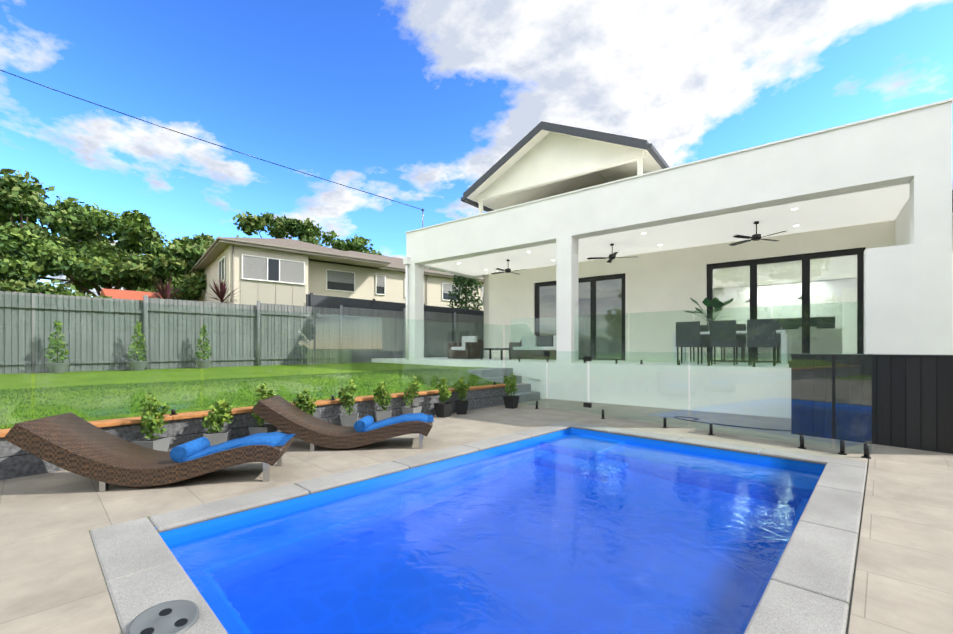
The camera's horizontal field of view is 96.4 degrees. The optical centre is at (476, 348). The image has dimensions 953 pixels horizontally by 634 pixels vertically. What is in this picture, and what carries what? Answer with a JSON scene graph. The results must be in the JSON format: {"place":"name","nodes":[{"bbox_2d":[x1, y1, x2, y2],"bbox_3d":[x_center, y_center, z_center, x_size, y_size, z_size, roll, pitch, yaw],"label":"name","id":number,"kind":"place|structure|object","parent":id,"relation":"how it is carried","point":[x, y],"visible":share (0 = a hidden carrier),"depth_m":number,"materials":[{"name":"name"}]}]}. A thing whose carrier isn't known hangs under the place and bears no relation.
{"place":"outdoors","nodes":[
{"label":"outdoors","id":0,"kind":"place"},
{"bbox_2d":[0,362,536,428],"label":"lawn bank","id":1,"kind":"structure","parent":0,"point":[160,374],"depth_m":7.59,"materials":[{"name":"green plant"}]},
{"bbox_2d":[44,320,70,372],"bbox_3d":[-9.270,-0.040,9.426,0.426,1.190,0.430,0,0,44],"label":"fence planter","id":2,"kind":"object","parent":1,"relation":"on","point":[54,361],"depth_m":9.38,"materials":[{"name":"green plant"}]},
{"bbox_2d":[126,321,148,370],"bbox_3d":[-8.303,-0.071,10.438,0.432,1.241,0.427,0,0,44],"label":"fence planter","id":3,"kind":"object","parent":1,"relation":"on","point":[140,365],"depth_m":10.40,"materials":[{"name":"green plant"}]},
{"bbox_2d":[194,324,212,368],"bbox_3d":[-7.346,-0.052,11.445,0.436,1.195,0.447,0,0,44],"label":"fence planter","id":4,"kind":"object","parent":1,"relation":"on","point":[203,357],"visible":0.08,"depth_m":11.40,"materials":[{"name":"green plant"}]},
{"bbox_2d":[0,291,483,373],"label":"boundary fence","id":5,"kind":"object","parent":1,"relation":"on","point":[437,318],"visible":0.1,"depth_m":11.78,"materials":[{"name":"grey metal"}]},
{"bbox_2d":[0,399,952,633],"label":"paving","id":6,"kind":"structure","parent":0,"point":[52,580],"depth_m":3.54,"materials":[{"name":"stone"}]},
{"bbox_2d":[3,412,294,491],"bbox_3d":[-3.124,0.992,4.317,0.680,0.660,2.273,0,0,78],"label":"sun lounger","id":7,"kind":"object","parent":6,"relation":"on","point":[72,442],"visible":0.81,"depth_m":4.04,"materials":[{"name":"brown wicker"}]},
{"bbox_2d":[170,432,294,462],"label":"sun lounger towels","id":8,"kind":"object","parent":7,"relation":"on","point":[193,449],"visible":1,"depth_m":4.33,"materials":[{"name":"blue fabric"}]},
{"bbox_2d":[131,393,170,451],"bbox_3d":[-3.808,0.919,4.996,0.358,0.806,0.318,0,0,14],"label":"potted shrub","id":9,"kind":"object","parent":6,"relation":"on","point":[152,423],"visible":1,"depth_m":4.96,"materials":[{"name":"green plant"}]},
{"bbox_2d":[202,399,233,445],"bbox_3d":[-3.304,0.981,5.437,0.376,0.683,0.362,0,0,44],"label":"potted shrub","id":10,"kind":"object","parent":6,"relation":"on","point":[219,417],"visible":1,"depth_m":5.38,"materials":[{"name":"green plant"}]},
{"bbox_2d":[248,382,276,434],"bbox_3d":[-2.910,0.894,5.855,0.314,0.856,0.388,0,0,5],"label":"potted shrub","id":11,"kind":"object","parent":6,"relation":"on","point":[262,427],"visible":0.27,"depth_m":5.81,"materials":[{"name":"green plant"}]},
{"bbox_2d":[292,389,316,415],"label":"potted shrub","id":12,"kind":"object","parent":6,"relation":"on","point":[306,402],"visible":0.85,"depth_m":6.27,"materials":[{"name":"green plant"}]},
{"bbox_2d":[252,395,432,450],"bbox_3d":[-1.743,0.992,5.823,0.680,0.660,2.273,0,0,84],"label":"sun lounger","id":13,"kind":"object","parent":6,"relation":"on","point":[281,413],"visible":0.81,"depth_m":5.52,"materials":[{"name":"brown wicker"}]},
{"bbox_2d":[354,413,433,432],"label":"sun lounger towels","id":14,"kind":"object","parent":13,"relation":"on","point":[366,423],"visible":0.98,"depth_m":5.75,"materials":[{"name":"blue fabric"}]},
{"bbox_2d":[337,380,358,426],"bbox_3d":[-2.072,0.914,6.832,0.336,0.816,0.330,0,0,-11],"label":"potted shrub","id":15,"kind":"object","parent":6,"relation":"on","point":[349,419],"visible":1,"depth_m":6.79,"materials":[{"name":"green plant"}]},
{"bbox_2d":[373,381,391,421],"bbox_3d":[-1.623,0.937,7.319,0.340,0.770,0.312,0,0,-20],"label":"potted shrub","id":16,"kind":"object","parent":6,"relation":"on","point":[383,397],"visible":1,"depth_m":7.23,"materials":[{"name":"green plant"}]},
{"bbox_2d":[401,376,421,413],"bbox_3d":[-1.166,0.910,7.761,0.340,0.824,0.343,0,0,15],"label":"potted shrub","id":17,"kind":"object","parent":6,"relation":"on","point":[410,396],"visible":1,"depth_m":7.71,"materials":[{"name":"green plant"}]},
{"bbox_2d":[0,294,871,451],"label":"glass pool fence","id":18,"kind":"object","parent":6,"relation":"on","point":[360,331],"visible":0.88,"depth_m":6.01,"materials":[{"name":"clear glass"}]},
{"bbox_2d":[434,376,452,417],"bbox_3d":[-0.642,0.931,8.252,0.368,0.782,0.306,0,0,44],"label":"potted shrub","id":19,"kind":"object","parent":6,"relation":"on","point":[443,409],"visible":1,"depth_m":8.18,"materials":[{"name":"green plant"}]},
{"bbox_2d":[453,377,469,414],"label":"potted shrub","id":20,"kind":"object","parent":6,"relation":"on","point":[461,405],"visible":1,"depth_m":8.53,"materials":[{"name":"green plant"}]},
{"bbox_2d":[89,421,867,633],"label":"pool coping","id":21,"kind":"object","parent":6,"relation":"on","point":[142,569],"visible":0.98,"depth_m":2.84,"materials":[{"name":"grey stone"}]},
{"bbox_2d":[128,600,198,633],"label":"skimmer lid","id":22,"kind":"object","parent":21,"relation":"on","point":[175,617],"visible":1,"depth_m":2.04,"materials":[{"name":"grey plastic"}]},
{"bbox_2d":[155,428,825,582],"bbox_3d":[0.863,1.882,4.018,3.550,1.120,5.920,0,0,44],"label":"pool edge","id":23,"kind":"object","parent":6,"relation":"in","point":[198,526],"depth_m":5.02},
{"bbox_2d":[163,431,822,633],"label":"pool water","id":24,"kind":"structure","parent":23,"relation":"in","point":[571,532],"depth_m":3.04,"materials":[{"name":"blue liquid"}]},
{"bbox_2d":[503,373,519,408],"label":"potted shrub","id":25,"kind":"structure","parent":6,"relation":"on","point":[511,400],"depth_m":9.38,"materials":[{"name":"green plant"}]},
{"bbox_2d":[169,351,870,458],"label":"glass fence clamps","id":26,"kind":"object","parent":6,"relation":"on","point":[842,442],"visible":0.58,"depth_m":6.50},
{"bbox_2d":[674,416,790,430],"bbox_3d":[5.432,1.308,6.346,0.472,0.025,4.905,0,0,-43],"label":"drain grate","id":27,"kind":"object","parent":6,"relation":"on","point":[726,425],"depth_m":7.32,"materials":[{"name":"black metal"}]},
{"bbox_2d":[790,354,952,453],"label":"black timber screen box","id":28,"kind":"object","parent":6,"relation":"on","point":[911,402],"visible":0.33,"depth_m":5.82,"materials":[{"name":"black painted wood"}]},
{"bbox_2d":[0,0,952,296],"label":"sky","id":29,"kind":"structure","parent":0,"point":[409,102],"materials":[{"name":"blue"}]},
{"bbox_2d":[952,190,952,354],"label":"side wing","id":30,"kind":"structure","parent":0,"point":[952,272],"depth_m":8.80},
{"label":"ground","id":31,"kind":"structure","parent":0,"visible":0},
{"bbox_2d":[0,234,43,282],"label":"gum tree","id":32,"kind":"object","parent":31,"relation":"on","point":[20,269],"visible":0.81,"depth_m":22.06,"materials":[{"name":"green plant"}]},
{"bbox_2d":[6,212,48,231],"bbox_3d":[-34.876,-5.045,27.043,11.005,14.734,11.270,0,0,44],"label":"gum tree","id":33,"kind":"object","parent":31,"relation":"on","point":[17,216],"visible":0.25,"depth_m":30.07,"materials":[{"name":"green plant"}]},
{"bbox_2d":[0,279,92,296],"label":"gum tree","id":34,"kind":"object","parent":31,"relation":"on","point":[32,286],"visible":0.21,"depth_m":20.68,"materials":[{"name":"green plant"}]},
{"bbox_2d":[0,195,122,293],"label":"gum tree","id":35,"kind":"object","parent":31,"relation":"on","point":[67,203],"visible":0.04,"depth_m":31.70,"materials":[{"name":"green plant"}]},
{"bbox_2d":[0,168,132,294],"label":"gum tree","id":36,"kind":"object","parent":31,"relation":"on","point":[19,196],"visible":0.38,"depth_m":25.91,"materials":[{"name":"green plant"}]},
{"bbox_2d":[52,292,111,297],"bbox_3d":[-17.417,-0.089,20.165,6.052,4.823,4.060,0,0,-11],"label":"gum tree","id":37,"kind":"object","parent":31,"relation":"on","point":[77,294],"depth_m":18.73,"materials":[{"name":"green plant"}]},
{"bbox_2d":[0,203,186,296],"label":"gum tree","id":38,"kind":"object","parent":31,"relation":"on","point":[96,262],"visible":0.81,"depth_m":25.24,"materials":[{"name":"green plant"}]},
{"bbox_2d":[100,288,162,299],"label":"red roof","id":39,"kind":"structure","parent":31,"relation":"on","point":[123,294],"depth_m":20.76,"materials":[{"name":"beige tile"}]},
{"bbox_2d":[111,242,209,300],"bbox_3d":[-18.196,-2.297,26.973,6.345,9.238,7.457,0,0,44],"label":"gum tree","id":40,"kind":"object","parent":31,"relation":"on","point":[138,272],"visible":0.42,"depth_m":25.62,"materials":[{"name":"green plant"}]},
{"bbox_2d":[105,226,215,300],"bbox_3d":[-23.743,-3.772,34.857,9.179,12.189,10.438,0,0,44],"label":"gum tree","id":41,"kind":"object","parent":31,"relation":"on","point":[207,239],"visible":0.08,"depth_m":33.28,"materials":[{"name":"green plant"}]},
{"bbox_2d":[137,276,185,298],"bbox_3d":[-10.325,-1.196,14.121,1.616,2.436,1.700,0,0,7],"label":"cordyline","id":42,"kind":"object","parent":31,"relation":"on","point":[165,293],"visible":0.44,"depth_m":14.03,"materials":[{"name":"red plant"}]},
{"bbox_2d":[205,278,240,303],"bbox_3d":[-9.046,-1.294,15.198,1.752,2.633,1.364,0,0,-20],"label":"cordyline","id":43,"kind":"object","parent":31,"relation":"on","point":[220,293],"visible":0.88,"depth_m":15.09,"materials":[{"name":"red plant"}]},
{"bbox_2d":[0,386,508,479],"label":"retaining wall","id":44,"kind":"structure","parent":31,"relation":"on","point":[15,461],"depth_m":5.81,"materials":[{"name":"grey stone"}]},
{"bbox_2d":[0,384,509,437],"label":"retaining wall cap","id":45,"kind":"object","parent":44,"relation":"on","point":[124,421],"visible":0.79,"depth_m":5.61,"materials":[{"name":"orange wood"}]},
{"bbox_2d":[232,211,328,246],"bbox_3d":[-18.187,-5.051,39.727,9.852,14.747,10.095,0,0,44],"label":"gum tree","id":46,"kind":"object","parent":31,"relation":"on","point":[307,231],"visible":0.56,"depth_m":38.09,"materials":[{"name":"green plant"}]},
{"bbox_2d":[199,245,483,310],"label":"neighbour house","id":47,"kind":"structure","parent":31,"relation":"on","point":[254,275],"depth_m":22.24,"materials":[{"name":"beige paint"}]},
{"bbox_2d":[188,237,391,275],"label":"roof","id":48,"kind":"structure","parent":47,"relation":"attached to","point":[220,245],"depth_m":22.57,"materials":[{"name":"grey metal"}]},
{"bbox_2d":[308,251,483,282],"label":"neighbour roof","id":49,"kind":"structure","parent":47,"relation":"attached to","point":[396,265],"depth_m":28.55,"materials":[{"name":"grey metal"}]},
{"bbox_2d":[320,230,383,255],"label":"gum tree","id":50,"kind":"object","parent":31,"relation":"on","point":[357,244],"visible":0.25,"depth_m":48.76,"materials":[{"name":"green plant"}]},
{"bbox_2d":[306,293,483,341],"bbox_3d":[5.942,-0.413,26.217,0.140,2.870,33.500,0,0,44],"label":"fence","id":51,"kind":"object","parent":31,"relation":"on","point":[312,300],"visible":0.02,"depth_m":15.81,"materials":[{"name":"grey metal"}]},
{"bbox_2d":[447,275,483,309],"bbox_3d":[-0.579,-2.783,25.006,2.340,7.842,2.350,0,0,44],"label":"tree","id":52,"kind":"object","parent":31,"relation":"on","point":[461,282],"visible":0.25,"depth_m":24.60,"materials":[{"name":"green plant"}]},
{"bbox_2d":[467,368,539,402],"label":"garden steps","id":53,"kind":"structure","parent":31,"relation":"on","point":[501,373],"depth_m":10.93,"materials":[{"name":"concrete"}]},
{"bbox_2d":[371,98,952,417],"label":"house shell","id":54,"kind":"object","parent":31,"relation":"on","point":[908,280],"visible":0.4,"depth_m":9.63,"materials":[{"name":"white paint"}]},
{"bbox_2d":[0,70,423,227],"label":"power line","id":55,"kind":"object","parent":54,"relation":"on","point":[422,209],"visible":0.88,"depth_m":12.51,"materials":[{"name":"black metal"}]},
{"bbox_2d":[403,257,410,358],"bbox_3d":[-2.354,-1.352,14.392,0.200,3.449,0.158,0,0,38],"label":"downpipe","id":56,"kind":"object","parent":54,"relation":"attached to","point":[406,261],"visible":0.75,"depth_m":14.36,"materials":[{"name":"white metal"}]},
{"bbox_2d":[491,259,525,274],"bbox_3d":[1.016,-2.647,13.705,0.991,0.420,0.991,0,0,-7],"label":"ceiling fan","id":57,"kind":"object","parent":54,"relation":"attached to","point":[507,270],"visible":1,"depth_m":13.64,"materials":[{"name":"black metal"}]},
{"bbox_2d":[461,121,668,213],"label":"gable roof","id":58,"kind":"structure","parent":54,"relation":"on","point":[541,159],"depth_m":14.18,"materials":[{"name":"white paint"}]},
{"bbox_2d":[374,357,788,367],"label":"patio floor","id":59,"kind":"structure","parent":54,"relation":"on","point":[554,361],"depth_m":11.92,"materials":[{"name":"white concrete"}]},
{"bbox_2d":[447,336,482,358],"bbox_3d":[-0.374,-0.038,14.768,0.940,0.780,0.864,0,0,38],"label":"patio armchair","id":60,"kind":"object","parent":59,"relation":"on","point":[462,348],"depth_m":14.54,"materials":[{"name":"brown wicker"}]},
{"bbox_2d":[479,348,511,359],"bbox_3d":[0.631,0.182,13.943,0.900,0.380,0.600,0,0,38],"label":"coffee table","id":61,"kind":"object","parent":59,"relation":"on","point":[490,349],"depth_m":13.80,"materials":[{"name":"black metal"}]},
{"bbox_2d":[508,336,555,358],"bbox_3d":[2.204,-0.038,14.333,2.140,0.780,0.850,0,0,38],"label":"patio sofa","id":62,"kind":"object","parent":59,"relation":"on","point":[548,343],"depth_m":14.33,"materials":[{"name":"brown wicker"}]},
{"bbox_2d":[518,358,790,367],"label":"glass fence clamps","id":63,"kind":"object","parent":59,"relation":"on","point":[679,363],"depth_m":8.98,"materials":[{"name":"black metal"}]},
{"bbox_2d":[676,321,703,364],"bbox_3d":[4.951,-0.118,9.888,0.500,0.980,0.460,0,0,38],"label":"dining chair","id":64,"kind":"object","parent":59,"relation":"on","point":[695,342],"depth_m":9.71,"materials":[{"name":"black metal"}]},
{"bbox_2d":[690,325,709,361],"bbox_3d":[5.794,-0.118,10.969,0.500,0.980,0.460,0,0,38],"label":"dining chair","id":65,"kind":"object","parent":59,"relation":"on","point":[707,341],"visible":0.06,"depth_m":11.10,"materials":[{"name":"black metal"}]},
{"bbox_2d":[710,320,738,364],"bbox_3d":[5.503,-0.118,9.458,0.500,0.980,0.460,0,0,38],"label":"dining chair","id":66,"kind":"object","parent":59,"relation":"on","point":[725,332],"depth_m":9.28,"materials":[{"name":"black metal"}]},
{"bbox_2d":[673,330,787,365],"bbox_3d":[5.912,-0.008,9.982,2.210,0.760,0.960,0,0,38],"label":"dining table","id":67,"kind":"object","parent":59,"relation":"on","point":[783,340],"depth_m":9.62,"materials":[{"name":"black"}]},
{"bbox_2d":[683,297,732,331],"bbox_3d":[5.650,-0.833,10.268,0.978,0.891,1.633,0,0,44],"label":"table plant","id":68,"kind":"object","parent":67,"relation":"on","point":[716,303],"visible":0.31,"depth_m":10.14,"materials":[{"name":"green plant"}]},
{"bbox_2d":[721,324,745,361],"bbox_3d":[6.346,-0.118,10.538,0.500,0.980,0.460,0,0,38],"label":"dining chair","id":69,"kind":"object","parent":59,"relation":"on","point":[739,338],"depth_m":10.58,"materials":[{"name":"black metal"}]},
{"bbox_2d":[747,319,776,365],"bbox_3d":[6.055,-0.118,9.027,0.500,0.980,0.460,0,0,38],"label":"dining chair","id":70,"kind":"object","parent":59,"relation":"on","point":[754,334],"depth_m":8.85,"materials":[{"name":"black metal"}]},
{"bbox_2d":[755,323,780,362],"bbox_3d":[6.897,-0.118,10.108,0.500,0.980,0.460,0,0,38],"label":"dining chair","id":71,"kind":"object","parent":59,"relation":"on","point":[777,340],"depth_m":10.13,"materials":[{"name":"black metal"}]},
{"bbox_2d":[578,337,621,358],"bbox_3d":[4.748,-0.030,16.375,2.200,0.796,0.900,0,0,38],"label":"living room sofa","id":72,"kind":"object","parent":54,"relation":"on","point":[602,346],"depth_m":16.29,"materials":[{"name":"grey fabric"}]},
{"bbox_2d":[587,243,627,262],"bbox_3d":[3.697,-2.647,11.614,0.991,0.420,0.991,0,0,-36],"label":"ceiling fan","id":73,"kind":"object","parent":54,"relation":"attached to","point":[612,256],"visible":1,"depth_m":11.61,"materials":[{"name":"black metal"}]},
{"bbox_2d":[426,183,909,275],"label":"patio ceiling","id":74,"kind":"structure","parent":54,"relation":"on","point":[870,206],"depth_m":10.22,"materials":[{"name":"white paint"}]},
{"bbox_2d":[458,208,798,269],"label":"recessed ceiling lights","id":75,"kind":"object","parent":74,"relation":"attached to","point":[659,245],"visible":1,"depth_m":9.97},
{"bbox_2d":[511,301,861,364],"bbox_3d":[3.873,-0.258,9.752,7.368,1.140,0.012,0,0,38],"label":"glass railing","id":76,"kind":"object","parent":54,"relation":"on","point":[545,331],"visible":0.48,"depth_m":9.01,"materials":[{"name":"clear glass"}]},
{"bbox_2d":[535,247,865,362],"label":"door frames","id":77,"kind":"structure","parent":54,"relation":"on","point":[805,259],"depth_m":11.11,"materials":[{"name":"black metal"}]},
{"bbox_2d":[539,255,856,360],"bbox_3d":[5.547,-0.933,12.531,8.450,2.510,0.010,0,0,38],"label":"door glass","id":78,"kind":"object","parent":77,"relation":"in","point":[765,308],"visible":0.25,"depth_m":10.91,"materials":[{"name":"clear glass"}]},
{"bbox_2d":[729,221,787,245],"bbox_3d":[6.300,-2.647,9.585,0.991,0.420,0.991,0,0,26],"label":"ceiling fan","id":79,"kind":"object","parent":54,"relation":"attached to","point":[756,237],"visible":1,"depth_m":9.54,"materials":[{"name":"black metal"}]},
{"bbox_2d":[713,278,856,356],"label":"kitchen cabinets","id":80,"kind":"object","parent":54,"relation":"on","point":[733,293],"depth_m":16.38,"materials":[{"name":"white"}]},
{"bbox_2d":[725,328,844,359],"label":"kitchen island","id":81,"kind":"structure","parent":54,"relation":"on","point":[813,344],"depth_m":12.88,"materials":[{"name":"white"}]},
{"bbox_2d":[798,327,816,339],"bbox_3d":[9.734,-0.130,12.524,0.442,0.996,0.478,0,0,44],"label":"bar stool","id":82,"kind":"object","parent":54,"relation":"on","point":[810,333],"depth_m":12.33,"materials":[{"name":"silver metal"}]}
]}

